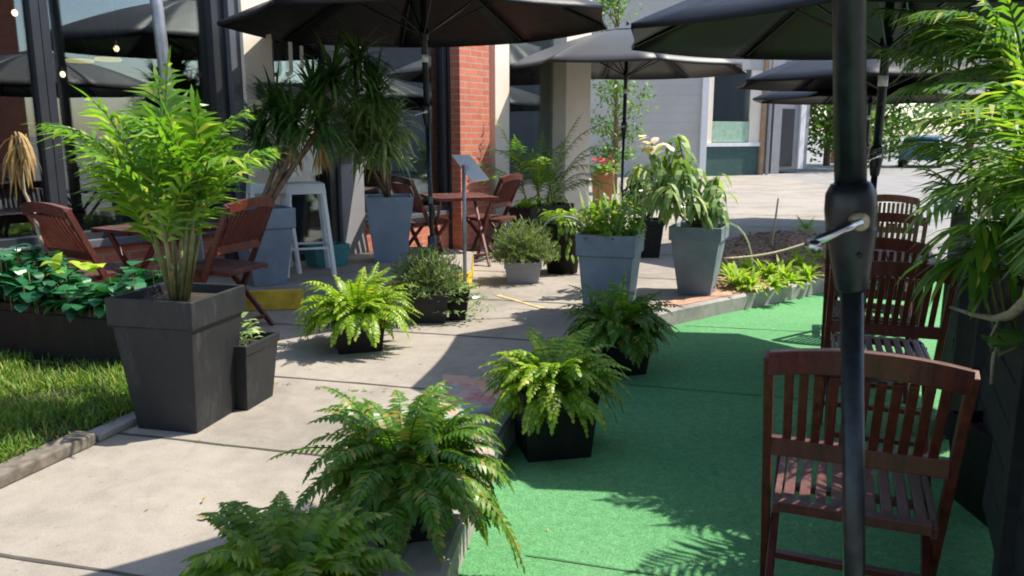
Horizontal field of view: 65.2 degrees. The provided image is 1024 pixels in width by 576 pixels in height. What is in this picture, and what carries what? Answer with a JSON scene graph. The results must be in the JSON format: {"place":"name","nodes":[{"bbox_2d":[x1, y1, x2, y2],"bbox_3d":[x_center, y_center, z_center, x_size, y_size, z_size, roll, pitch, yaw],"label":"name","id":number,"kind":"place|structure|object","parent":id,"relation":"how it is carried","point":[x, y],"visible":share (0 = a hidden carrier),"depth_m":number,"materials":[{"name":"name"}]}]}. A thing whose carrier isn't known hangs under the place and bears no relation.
{"place":"outdoors","nodes":[
{"label":"outdoors","id":0,"kind":"place"},
{"bbox_2d":[0,346,133,462],"bbox_3d":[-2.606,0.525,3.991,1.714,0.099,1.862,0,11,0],"label":"grass","id":1,"kind":"structure","parent":0,"point":[13,363],"depth_m":3.97,"materials":[{"name":"green plant"}]},
{"bbox_2d":[0,175,878,575],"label":"pavement","id":2,"kind":"structure","parent":0,"point":[128,503],"depth_m":3.62,"materials":[{"name":"concrete"}]},
{"bbox_2d":[0,412,136,488],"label":"timber edging","id":3,"kind":"object","parent":2,"relation":"on","point":[17,468],"visible":0.81,"depth_m":3.37,"materials":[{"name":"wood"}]},
{"bbox_2d":[0,553,143,575],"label":"pavement joint","id":4,"kind":"object","parent":2,"relation":"on","point":[56,563],"visible":1,"depth_m":2.56,"materials":[{"name":"concrete"}]},
{"bbox_2d":[21,202,139,282],"bbox_3d":[-2.812,-0.113,5.274,0.512,0.947,0.536,7,13,31],"label":"folding chair","id":5,"kind":"object","parent":2,"relation":"on","point":[57,233],"visible":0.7,"depth_m":5.06,"materials":[{"name":"red wood"}]},
{"bbox_2d":[0,243,178,370],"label":"planter box","id":6,"kind":"object","parent":2,"relation":"on","point":[43,313],"visible":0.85,"depth_m":4.66,"materials":[{"name":"black plastic"}]},
{"bbox_2d":[0,131,45,252],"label":"dried plant","id":7,"kind":"object","parent":6,"relation":"in","point":[19,166],"visible":0.96,"depth_m":4.90,"materials":[{"name":"beige plant"}]},
{"bbox_2d":[26,45,290,432],"bbox_3d":[-1.551,-0.216,3.604,1.005,1.762,0.978,-10,15,-42],"label":"potted palm","id":8,"kind":"object","parent":2,"relation":"on","point":[177,336],"visible":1,"depth_m":3.60,"materials":[{"name":"green plant"}]},
{"bbox_2d":[91,221,233,282],"bbox_3d":[-2.420,-0.074,5.638,0.670,0.734,0.650,6,12,27],"label":"folding table","id":9,"kind":"object","parent":2,"relation":"on","point":[109,230],"visible":0.28,"depth_m":5.46,"materials":[{"name":"red wood"}]},
{"bbox_2d":[150,0,204,276],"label":"street pole","id":10,"kind":"object","parent":2,"relation":"on","point":[159,28],"visible":0.14,"depth_m":5.64,"materials":[{"name":"metal"}]},
{"bbox_2d":[117,432,336,457],"bbox_3d":[-1.150,0.697,3.505,1.798,0.001,0.024,3,11,14],"label":"pavement joint","id":11,"kind":"object","parent":2,"relation":"on","point":[212,443],"visible":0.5,"depth_m":3.56,"materials":[{"name":"concrete"}]},
{"bbox_2d":[193,197,274,325],"bbox_3d":[-1.958,-0.159,5.512,0.536,0.947,0.512,4,11,18],"label":"folding chair","id":12,"kind":"object","parent":2,"relation":"on","point":[247,231],"visible":0.83,"depth_m":5.41,"materials":[{"name":"red wood"}]},
{"bbox_2d":[234,312,279,410],"bbox_3d":[-1.403,0.366,4.071,0.331,0.441,0.323,3,11,14],"label":"potted plant","id":13,"kind":"object","parent":2,"relation":"on","point":[255,352],"visible":0.38,"depth_m":4.01,"materials":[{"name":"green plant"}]},
{"bbox_2d":[0,0,591,284],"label":"storefront building","id":14,"kind":"structure","parent":2,"relation":"on","point":[473,90],"depth_m":9.40,"materials":[{"name":"orange brick"}]},
{"bbox_2d":[0,0,58,247],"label":"window","id":15,"kind":"structure","parent":14,"relation":"in","point":[30,12],"depth_m":5.73,"materials":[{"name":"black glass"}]},
{"bbox_2d":[55,0,65,76],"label":"pendant lamp","id":16,"kind":"object","parent":14,"relation":"hanging from","point":[62,73],"visible":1,"depth_m":7.71,"materials":[{"name":"white"}]},
{"bbox_2d":[0,161,137,237],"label":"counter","id":17,"kind":"object","parent":14,"relation":"on","point":[14,221],"visible":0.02,"depth_m":8.00,"materials":[{"name":"brown wood"}]},
{"bbox_2d":[65,0,94,62],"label":"ring lamp","id":18,"kind":"object","parent":14,"relation":"hanging from","point":[78,60],"visible":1,"depth_m":6.85,"materials":[{"name":"yellow"}]},
{"bbox_2d":[94,0,121,61],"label":"ring lamp","id":19,"kind":"object","parent":14,"relation":"hanging from","point":[109,59],"visible":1,"depth_m":7.05,"materials":[{"name":"yellow"}]},
{"bbox_2d":[112,0,118,51],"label":"pendant lamp","id":20,"kind":"object","parent":14,"relation":"hanging from","point":[117,48],"visible":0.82,"depth_m":7.72,"materials":[{"name":"white"}]},
{"bbox_2d":[37,0,219,238],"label":"window","id":21,"kind":"structure","parent":14,"relation":"in","point":[42,4],"depth_m":5.79,"materials":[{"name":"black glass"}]},
{"bbox_2d":[253,82,305,99],"bbox_3d":[-2.027,-1.739,7.072,0.210,0.136,0.460,8,13,35],"label":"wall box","id":22,"kind":"object","parent":14,"relation":"attached to","point":[265,84],"visible":0.29,"depth_m":6.96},
{"bbox_2d":[271,39,336,260],"bbox_3d":[-2.033,-1.843,7.589,0.120,3.150,0.717,8,13,35],"label":"window","id":23,"kind":"structure","parent":14,"relation":"in","point":[308,226],"depth_m":7.78,"materials":[{"name":"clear glass"}]},
{"bbox_2d":[356,47,448,218],"bbox_3d":[-1.189,-2.220,8.700,0.120,2.830,1.473,8,13,35],"label":"window","id":24,"kind":"structure","parent":14,"relation":"in","point":[406,60],"depth_m":9.00,"materials":[{"name":"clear glass"}]},
{"bbox_2d":[509,39,555,180],"bbox_3d":[0.280,-2.740,10.659,0.120,2.550,1.322,8,13,35],"label":"window","id":25,"kind":"structure","parent":14,"relation":"in","point":[530,88],"depth_m":10.67,"materials":[{"name":"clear glass"}]},
{"bbox_2d":[178,491,414,575],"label":"potted fern","id":26,"kind":"object","parent":2,"relation":"on","point":[280,540],"visible":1,"depth_m":2.04,"materials":[{"name":"green plant"}]},
{"bbox_2d":[207,246,472,310],"bbox_3d":[-1.564,-0.042,6.960,1.704,0.150,3.575,10,15,42],"label":"pavement step","id":27,"kind":"object","parent":2,"relation":"on","point":[356,263],"visible":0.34,"depth_m":7.00,"materials":[{"name":"concrete"}]},
{"bbox_2d":[246,181,301,273],"bbox_3d":[-2.120,-0.529,7.006,0.445,0.791,0.445,-5,12,-25],"label":"metal stool","id":28,"kind":"object","parent":27,"relation":"on","point":[253,190],"visible":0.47,"depth_m":6.93,"materials":[{"name":"white paint"}]},
{"bbox_2d":[283,181,336,277],"bbox_3d":[-1.790,-0.519,6.957,0.445,0.791,0.445,-4,12,-20],"label":"metal stool","id":29,"kind":"object","parent":27,"relation":"on","point":[308,187],"visible":0.73,"depth_m":6.84,"materials":[{"name":"white paint"}]},
{"bbox_2d":[219,15,421,286],"bbox_3d":[-1.550,-1.121,6.559,1.608,2.121,1.258,-8,13,-34],"label":"potted yucca","id":30,"kind":"object","parent":27,"relation":"on","point":[274,250],"visible":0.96,"depth_m":6.37,"materials":[{"name":"green plant"}]},
{"bbox_2d":[302,241,349,267],"bbox_3d":[-1.716,-0.309,7.421,0.359,0.200,0.272,-9,14,-39],"label":"plant pot","id":31,"kind":"object","parent":27,"relation":"on","point":[315,258],"visible":0.78,"depth_m":7.36,"materials":[{"name":"teal plastic"}]},
{"bbox_2d":[245,257,473,310],"bbox_3d":[-1.237,-0.028,6.855,3.281,0.150,1.007,-10,15,-43],"label":"step edge paint","id":32,"kind":"object","parent":27,"relation":"attached to","point":[278,299],"visible":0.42,"depth_m":6.23,"materials":[{"name":"paint"}]},
{"bbox_2d":[321,74,425,262],"bbox_3d":[-1.327,-1.139,7.447,1.148,1.821,1.067,-2,11,-10],"label":"potted dracaena","id":33,"kind":"object","parent":27,"relation":"on","point":[389,214],"visible":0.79,"depth_m":7.45,"materials":[{"name":"green plant"}]},
{"bbox_2d":[217,0,607,274],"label":"market umbrella","id":34,"kind":"object","parent":27,"relation":"on","point":[423,25],"visible":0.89,"depth_m":7.28,"materials":[{"name":"fabric"}]},
{"bbox_2d":[275,376,435,389],"bbox_3d":[-1.786,0.477,4.645,3.626,0.001,0.026,3,11,14],"label":"pavement joint","id":35,"kind":"object","parent":2,"relation":"on","point":[351,382],"visible":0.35,"depth_m":4.42,"materials":[{"name":"concrete"}]},
{"bbox_2d":[292,262,422,354],"bbox_3d":[-0.999,0.130,5.116,0.819,0.510,0.799,-4,11,-18],"label":"potted fern","id":36,"kind":"object","parent":2,"relation":"on","point":[358,313],"visible":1,"depth_m":4.94,"materials":[{"name":"green plant"}]},
{"bbox_2d":[259,322,573,342],"bbox_3d":[-1.346,0.274,5.702,3.626,0.001,0.025,3,11,14],"label":"pavement joint","id":37,"kind":"object","parent":2,"relation":"on","point":[432,333],"visible":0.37,"depth_m":5.47,"materials":[{"name":"concrete"}]},
{"bbox_2d":[391,175,450,252],"bbox_3d":[-0.969,-0.706,8.354,0.536,0.947,0.512,-8,13,-34],"label":"folding chair","id":38,"kind":"object","parent":2,"relation":"on","point":[405,188],"visible":0.55,"depth_m":8.16,"materials":[{"name":"red wood"}]},
{"bbox_2d":[387,242,475,322],"bbox_3d":[-0.607,-0.054,5.887,0.682,0.580,0.707,0,11,0],"label":"potted shrub","id":39,"kind":"object","parent":2,"relation":"on","point":[429,279],"visible":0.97,"depth_m":5.77,"materials":[{"name":"green plant"}]},
{"bbox_2d":[421,192,498,266],"bbox_3d":[-0.550,-0.604,8.387,0.650,0.734,0.670,-4,12,-20],"label":"folding table","id":40,"kind":"object","parent":2,"relation":"on","point":[474,197],"visible":0.84,"depth_m":8.30,"materials":[{"name":"red wood"}]},
{"bbox_2d":[434,281,495,319],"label":"trailing plant","id":41,"kind":"object","parent":2,"relation":"on","point":[458,303],"visible":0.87,"depth_m":5.86,"materials":[{"name":"green plant"}]},
{"bbox_2d":[452,155,488,299],"bbox_3d":[-0.365,-0.508,6.662,0.360,1.179,0.335,0,11,0],"label":"menu stand","id":42,"kind":"object","parent":2,"relation":"on","point":[471,169],"visible":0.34,"depth_m":6.61,"materials":[{"name":"metal"}]},
{"bbox_2d":[438,374,511,457],"bbox_3d":[-0.264,0.611,3.919,0.627,0.001,1.251,3,11,15],"label":"pavement mural","id":43,"kind":"object","parent":2,"relation":"on","point":[465,388],"visible":0.18,"depth_m":4.14,"materials":[{"name":"paint"}]},
{"bbox_2d":[466,173,522,261],"bbox_3d":[-0.199,-0.782,8.750,0.536,0.947,0.512,5,12,25],"label":"folding chair","id":44,"kind":"object","parent":2,"relation":"on","point":[507,193],"visible":0.87,"depth_m":8.62,"materials":[{"name":"red wood"}]},
{"bbox_2d":[482,215,560,283],"bbox_3d":[0.098,-0.370,7.425,0.752,0.619,0.735,10,15,43],"label":"potted shrub","id":45,"kind":"object","parent":2,"relation":"on","point":[523,265],"visible":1,"depth_m":7.31,"materials":[{"name":"green plant"}]},
{"bbox_2d":[496,295,552,310],"bbox_3d":[0.096,0.117,6.505,0.054,0.001,0.737,-8,13,-35],"label":"pavement line","id":46,"kind":"object","parent":2,"relation":"on","point":[548,309],"visible":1,"depth_m":6.48,"materials":[{"name":"paint"}]},
{"bbox_2d":[477,112,613,243],"bbox_3d":[0.372,-1.307,9.651,1.337,1.617,1.773,19,22,59],"label":"potted palm","id":47,"kind":"object","parent":2,"relation":"on","point":[525,210],"visible":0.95,"depth_m":9.54,"materials":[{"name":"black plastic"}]},
{"bbox_2d":[536,209,585,274],"bbox_3d":[0.507,-0.463,7.890,0.552,0.626,0.568,0,11,0],"label":"planter","id":48,"kind":"object","parent":2,"relation":"on","point":[565,230],"visible":0.82,"depth_m":7.73,"materials":[{"name":"black plastic"}]},
{"bbox_2d":[560,177,648,314],"bbox_3d":[0.695,-0.314,6.004,0.658,1.046,0.635,4,11,18],"label":"planter","id":49,"kind":"object","parent":2,"relation":"on","point":[606,251],"visible":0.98,"depth_m":5.84,"materials":[{"name":"grey plastic"}]},
{"bbox_2d":[589,155,620,219],"bbox_3d":[1.471,-1.623,12.851,0.697,1.027,0.696,0,11,0],"label":"flower pot","id":50,"kind":"object","parent":2,"relation":"on","point":[607,178],"visible":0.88,"depth_m":12.70,"materials":[{"name":"ceramic"}]},
{"bbox_2d":[590,0,664,193],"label":"young tree","id":51,"kind":"object","parent":2,"relation":"on","point":[616,138],"visible":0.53,"depth_m":18.05,"materials":[{"name":"green plant"}]},
{"bbox_2d":[511,21,746,228],"bbox_3d":[1.504,-2.111,10.695,3.010,2.806,3.010,4,11,18],"label":"market umbrella","id":52,"kind":"object","parent":2,"relation":"on","point":[609,54],"visible":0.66,"depth_m":10.17,"materials":[{"name":"grey fabric"}]},
{"bbox_2d":[395,202,890,575],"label":"kerb","id":53,"kind":"structure","parent":2,"relation":"on","point":[421,558],"depth_m":3.82,"materials":[{"name":"grey concrete"}]},
{"bbox_2d":[617,167,675,257],"bbox_3d":[1.501,-0.881,8.886,0.652,1.070,0.528,0,11,0],"label":"planter","id":54,"kind":"object","parent":2,"relation":"on","point":[653,237],"visible":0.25,"depth_m":8.81,"materials":[{"name":"black plastic"}]},
{"bbox_2d":[628,134,752,295],"bbox_3d":[1.500,-0.612,6.755,1.089,1.346,0.692,1,11,8],"label":"planter","id":55,"kind":"object","parent":2,"relation":"on","point":[698,243],"visible":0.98,"depth_m":6.69,"materials":[{"name":"grey plastic"}]},
{"bbox_2d":[662,272,824,306],"bbox_3d":[2.515,-0.056,7.387,3.321,0.001,0.188,-8,14,-37],"label":"paving strip","id":56,"kind":"object","parent":2,"relation":"on","point":[692,299],"visible":0.55,"depth_m":6.81,"materials":[{"name":"concrete"}]},
{"bbox_2d":[759,273,788,293],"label":"bedding plant","id":57,"kind":"object","parent":56,"relation":"on","point":[773,282],"visible":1,"depth_m":6.95,"materials":[{"name":"green plant"}]},
{"bbox_2d":[777,266,806,288],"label":"bedding plant","id":58,"kind":"object","parent":56,"relation":"on","point":[792,277],"visible":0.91,"depth_m":7.13,"materials":[{"name":"green plant"}]},
{"bbox_2d":[785,250,822,270],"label":"bedding plant","id":59,"kind":"object","parent":56,"relation":"on","point":[799,258],"visible":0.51,"depth_m":7.88,"materials":[{"name":"green plant"}]},
{"bbox_2d":[796,263,824,284],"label":"bedding plant","id":60,"kind":"object","parent":56,"relation":"on","point":[808,273],"visible":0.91,"depth_m":7.39,"materials":[{"name":"green plant"}]},
{"bbox_2d":[713,229,830,291],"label":"ground mulch","id":61,"kind":"object","parent":2,"relation":"on","point":[780,243],"visible":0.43,"depth_m":8.44,"materials":[{"name":"brown wood"}]},
{"bbox_2d":[718,262,743,276],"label":"bedding plant","id":62,"kind":"object","parent":61,"relation":"on","point":[730,269],"visible":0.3,"depth_m":7.46,"materials":[{"name":"green plant"}]},
{"bbox_2d":[719,261,758,291],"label":"bedding plant","id":63,"kind":"object","parent":61,"relation":"on","point":[735,272],"visible":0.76,"depth_m":7.11,"materials":[{"name":"green plant"}]},
{"bbox_2d":[733,250,760,271],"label":"bedding plant","id":64,"kind":"object","parent":61,"relation":"on","point":[747,264],"visible":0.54,"depth_m":7.74,"materials":[{"name":"green plant"}]},
{"bbox_2d":[731,265,766,294],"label":"bedding plant","id":65,"kind":"object","parent":61,"relation":"on","point":[748,282],"visible":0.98,"depth_m":6.94,"materials":[{"name":"green plant"}]},
{"bbox_2d":[724,242,804,259],"bbox_3d":[2.456,-0.383,7.437,1.103,0.188,0.021,-4,11,-18],"label":"rope","id":66,"kind":"object","parent":61,"relation":"on","point":[763,254],"visible":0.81,"depth_m":7.40,"materials":[{"name":"fabric"}]},
{"bbox_2d":[751,259,782,279],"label":"bedding plant","id":67,"kind":"object","parent":61,"relation":"on","point":[766,271],"visible":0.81,"depth_m":7.42,"materials":[{"name":"green plant"}]},
{"bbox_2d":[771,198,778,247],"bbox_3d":[2.759,-0.605,8.438,0.071,0.679,0.027,0,11,0],"label":"bamboo stake","id":68,"kind":"object","parent":61,"relation":"on","point":[773,233],"visible":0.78,"depth_m":8.42,"materials":[{"name":"wood"}]},
{"bbox_2d":[758,255,800,285],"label":"bedding plant","id":69,"kind":"object","parent":61,"relation":"on","point":[787,269],"visible":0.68,"depth_m":7.45,"materials":[{"name":"green plant"}]},
{"bbox_2d":[788,215,816,232],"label":"bedding plant","id":70,"kind":"object","parent":61,"relation":"on","point":[804,225],"visible":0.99,"depth_m":11.20,"materials":[{"name":"green plant"}]},
{"bbox_2d":[798,245,825,258],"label":"bedding plant","id":71,"kind":"object","parent":61,"relation":"on","point":[810,252],"visible":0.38,"depth_m":8.23,"materials":[{"name":"green plant"}]},
{"bbox_2d":[753,85,989,155],"bbox_3d":[5.104,-1.977,11.534,3.096,2.620,3.096,4,12,22],"label":"market umbrella","id":72,"kind":"object","parent":2,"relation":"on","point":[822,97],"visible":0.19,"depth_m":11.41,"materials":[{"name":"fabric"}]},
{"bbox_2d":[736,57,1012,147],"bbox_3d":[4.085,-1.554,8.968,3.010,2.620,3.010,-7,13,-34],"label":"market umbrella","id":73,"kind":"object","parent":2,"relation":"on","point":[805,75],"visible":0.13,"depth_m":8.44,"materials":[{"name":"fabric"}]},
{"bbox_2d":[589,0,785,175],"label":"grey building","id":74,"kind":"structure","parent":0,"point":[724,125],"depth_m":25.80,"materials":[{"name":"grey paint"}]},
{"bbox_2d":[779,60,809,168],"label":"white building","id":75,"kind":"structure","parent":0,"point":[794,136],"depth_m":31.18,"materials":[{"name":"paint"}]},
{"bbox_2d":[779,109,794,166],"bbox_3d":[10.637,-5.825,31.042,0.700,2.200,0.050,-5,12,-25],"label":"door","id":76,"kind":"structure","parent":75,"relation":"in","point":[788,115],"depth_m":31.03,"materials":[{"name":"metal"}]},
{"bbox_2d":[763,136,1014,258],"bbox_3d":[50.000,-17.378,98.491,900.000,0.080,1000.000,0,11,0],"label":"ground","id":77,"kind":"structure","parent":0,"point":[894,178],"depth_m":28.43,"materials":[{"name":"concrete"}]},
{"bbox_2d":[458,281,993,575],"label":"carpet","id":78,"kind":"object","parent":77,"relation":"on","point":[689,504],"visible":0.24,"depth_m":3.41,"materials":[{"name":"green carpet"}]},
{"bbox_2d":[266,380,524,573],"bbox_3d":[-0.359,0.650,2.706,0.768,0.598,0.791,-11,15,-44],"label":"potted fern","id":79,"kind":"object","parent":78,"relation":"on","point":[414,469],"visible":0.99,"depth_m":2.59,"materials":[{"name":"green plant"}]},
{"bbox_2d":[475,325,633,462],"bbox_3d":[0.200,0.493,3.788,0.735,0.559,0.732,-2,11,-12],"label":"potted fern","id":80,"kind":"object","parent":78,"relation":"on","point":[552,403],"visible":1,"depth_m":3.65,"materials":[{"name":"green plant"}]},
{"bbox_2d":[198,255,932,531],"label":"leaf litter","id":81,"kind":"object","parent":78,"relation":"on","point":[203,498],"visible":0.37,"depth_m":4.19,"materials":[{"name":"plant"}]},
{"bbox_2d":[526,554,669,575],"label":"carpet seam","id":82,"kind":"object","parent":78,"relation":"on","point":[595,565],"visible":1,"depth_m":2.79,"materials":[{"name":"carpet"}]},
{"bbox_2d":[556,271,683,376],"bbox_3d":[0.706,0.212,5.031,0.799,0.641,0.830,-3,11,-16],"label":"potted fern","id":83,"kind":"object","parent":78,"relation":"on","point":[626,328],"visible":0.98,"depth_m":4.89,"materials":[{"name":"green plant"}]},
{"bbox_2d":[616,383,936,409],"bbox_3d":[1.760,0.633,4.502,2.368,0.001,0.017,3,11,15],"label":"carpet seam","id":84,"kind":"object","parent":78,"relation":"on","point":[740,393],"visible":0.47,"depth_m":4.66,"materials":[{"name":"carpet"}]},
{"bbox_2d":[631,0,1023,387],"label":"market umbrella","id":85,"kind":"object","parent":78,"relation":"on","point":[768,29],"visible":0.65,"depth_m":5.33,"materials":[{"name":"fabric"}]},
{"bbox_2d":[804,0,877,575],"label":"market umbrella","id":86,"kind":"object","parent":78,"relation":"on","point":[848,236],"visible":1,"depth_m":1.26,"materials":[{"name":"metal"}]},
{"bbox_2d":[760,348,979,575],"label":"folding chair","id":87,"kind":"object","parent":78,"relation":"on","point":[928,524],"visible":0.88,"depth_m":2.19,"materials":[{"name":"red wood"}]},
{"bbox_2d":[821,237,929,403],"bbox_3d":[2.071,0.144,4.630,0.512,0.947,0.536,5,12,23],"label":"folding chair","id":88,"kind":"object","parent":78,"relation":"on","point":[894,244],"visible":0.32,"depth_m":4.45,"materials":[{"name":"red wood"}]},
{"bbox_2d":[824,249,936,356],"bbox_3d":[2.360,0.142,5.201,0.650,0.734,0.670,4,12,22],"label":"folding table","id":89,"kind":"object","parent":78,"relation":"on","point":[931,260],"visible":0.14,"depth_m":5.06,"materials":[{"name":"red wood"}]},
{"bbox_2d":[821,261,957,453],"bbox_3d":[1.752,0.303,3.804,0.512,0.947,0.536,4,12,20],"label":"folding chair","id":90,"kind":"object","parent":78,"relation":"on","point":[912,329],"visible":0.51,"depth_m":3.63,"materials":[{"name":"red wood"}]},
{"bbox_2d":[869,194,920,290],"bbox_3d":[3.571,-0.439,7.654,0.512,0.947,0.536,5,12,24],"label":"folding chair","id":91,"kind":"object","parent":78,"relation":"on","point":[908,200],"visible":0.3,"depth_m":7.36,"materials":[{"name":"red wood"}]},
{"bbox_2d":[865,212,927,338],"bbox_3d":[2.752,-0.113,5.965,0.512,0.947,0.536,4,12,21],"label":"folding chair","id":92,"kind":"object","parent":78,"relation":"on","point":[890,217],"visible":0.13,"depth_m":5.66,"materials":[{"name":"red wood"}]},
{"bbox_2d":[866,0,1023,279],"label":"potted palm","id":93,"kind":"object","parent":78,"relation":"on","point":[939,28],"visible":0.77,"depth_m":3.10,"materials":[{"name":"green plant"}]},
{"bbox_2d":[882,6,1023,347],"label":"potted fan palm","id":94,"kind":"object","parent":78,"relation":"on","point":[920,86],"visible":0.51,"depth_m":3.39,"materials":[{"name":"green plant"}]},
{"bbox_2d":[940,205,972,363],"bbox_3d":[2.780,0.002,5.041,0.120,1.050,0.120,5,12,25],"label":"fence post","id":95,"kind":"object","parent":78,"relation":"on","point":[947,355],"visible":0.18,"depth_m":5.02,"materials":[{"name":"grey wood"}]},
{"bbox_2d":[896,218,1023,526],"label":"potted palm","id":96,"kind":"object","parent":78,"relation":"on","point":[984,274],"visible":0.61,"depth_m":2.85,"materials":[{"name":"green plant"}]},
{"bbox_2d":[944,230,976,439],"bbox_3d":[2.200,0.229,3.863,0.120,1.050,0.120,5,12,25],"label":"fence post","id":97,"kind":"object","parent":78,"relation":"on","point":[963,339],"visible":0.26,"depth_m":3.83,"materials":[{"name":"grey wood"}]},
{"bbox_2d":[920,49,1023,303],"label":"potted palm","id":98,"kind":"object","parent":78,"relation":"on","point":[996,209],"visible":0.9,"depth_m":2.48,"materials":[{"name":"green plant"}]},
{"bbox_2d":[970,245,1023,575],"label":"slat fence","id":99,"kind":"object","parent":78,"relation":"on","point":[999,402],"visible":0.55,"depth_m":2.70,"materials":[{"name":"grey wood"}]},
{"bbox_2d":[949,296,1023,321],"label":"rope","id":100,"kind":"object","parent":99,"relation":"attached to","point":[1015,310],"visible":0.93,"depth_m":2.46,"materials":[{"name":"fabric"}]},
{"bbox_2d":[988,320,1000,384],"bbox_3d":[1.541,0.202,2.552,0.085,0.200,0.030,-9,14,-40],"label":"rope","id":101,"kind":"object","parent":100,"relation":"hanging from","point":[993,349],"visible":0.68,"depth_m":2.53,"materials":[{"name":"fabric"}]},
{"bbox_2d":[980,329,1023,361],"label":"climbing plant","id":102,"kind":"object","parent":99,"relation":"attached to","point":[1010,336],"visible":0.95,"depth_m":2.35,"materials":[{"name":"plant"}]},
{"bbox_2d":[830,128,873,162],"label":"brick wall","id":103,"kind":"structure","parent":77,"relation":"on","point":[832,160],"depth_m":37.32,"materials":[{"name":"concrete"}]},
{"bbox_2d":[807,104,915,165],"bbox_3d":[13.614,-8.854,33.810,6.658,7.925,6.710,11,15,44],"label":"street tree","id":104,"kind":"object","parent":77,"relation":"on","point":[817,121],"visible":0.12,"depth_m":33.81,"materials":[{"name":"green plant"}]},
{"bbox_2d":[812,103,954,166],"bbox_3d":[17.692,-10.115,38.030,8.281,10.231,7.867,-9,14,-39],"label":"street tree","id":105,"kind":"object","parent":77,"relation":"on","point":[898,119],"visible":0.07,"depth_m":37.46,"materials":[{"name":"green plant"}]},
{"bbox_2d":[898,135,943,167],"bbox_3d":[19.501,-6.505,37.957,1.800,1.459,4.494,6,13,29],"label":"parked car","id":106,"kind":"object","parent":77,"relation":"on","point":[901,163],"visible":0.3,"depth_m":36.66,"materials":[{"name":"blue paint"}]},
{"bbox_2d":[902,54,1011,155],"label":"street tree","id":107,"kind":"object","parent":77,"relation":"on","point":[964,117],"visible":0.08,"depth_m":54.03,"materials":[{"name":"green plant"}]},
{"bbox_2d":[809,103,1001,135],"label":"sky","id":108,"kind":"structure","parent":0,"point":[913,104],"materials":[{"name":"white"}]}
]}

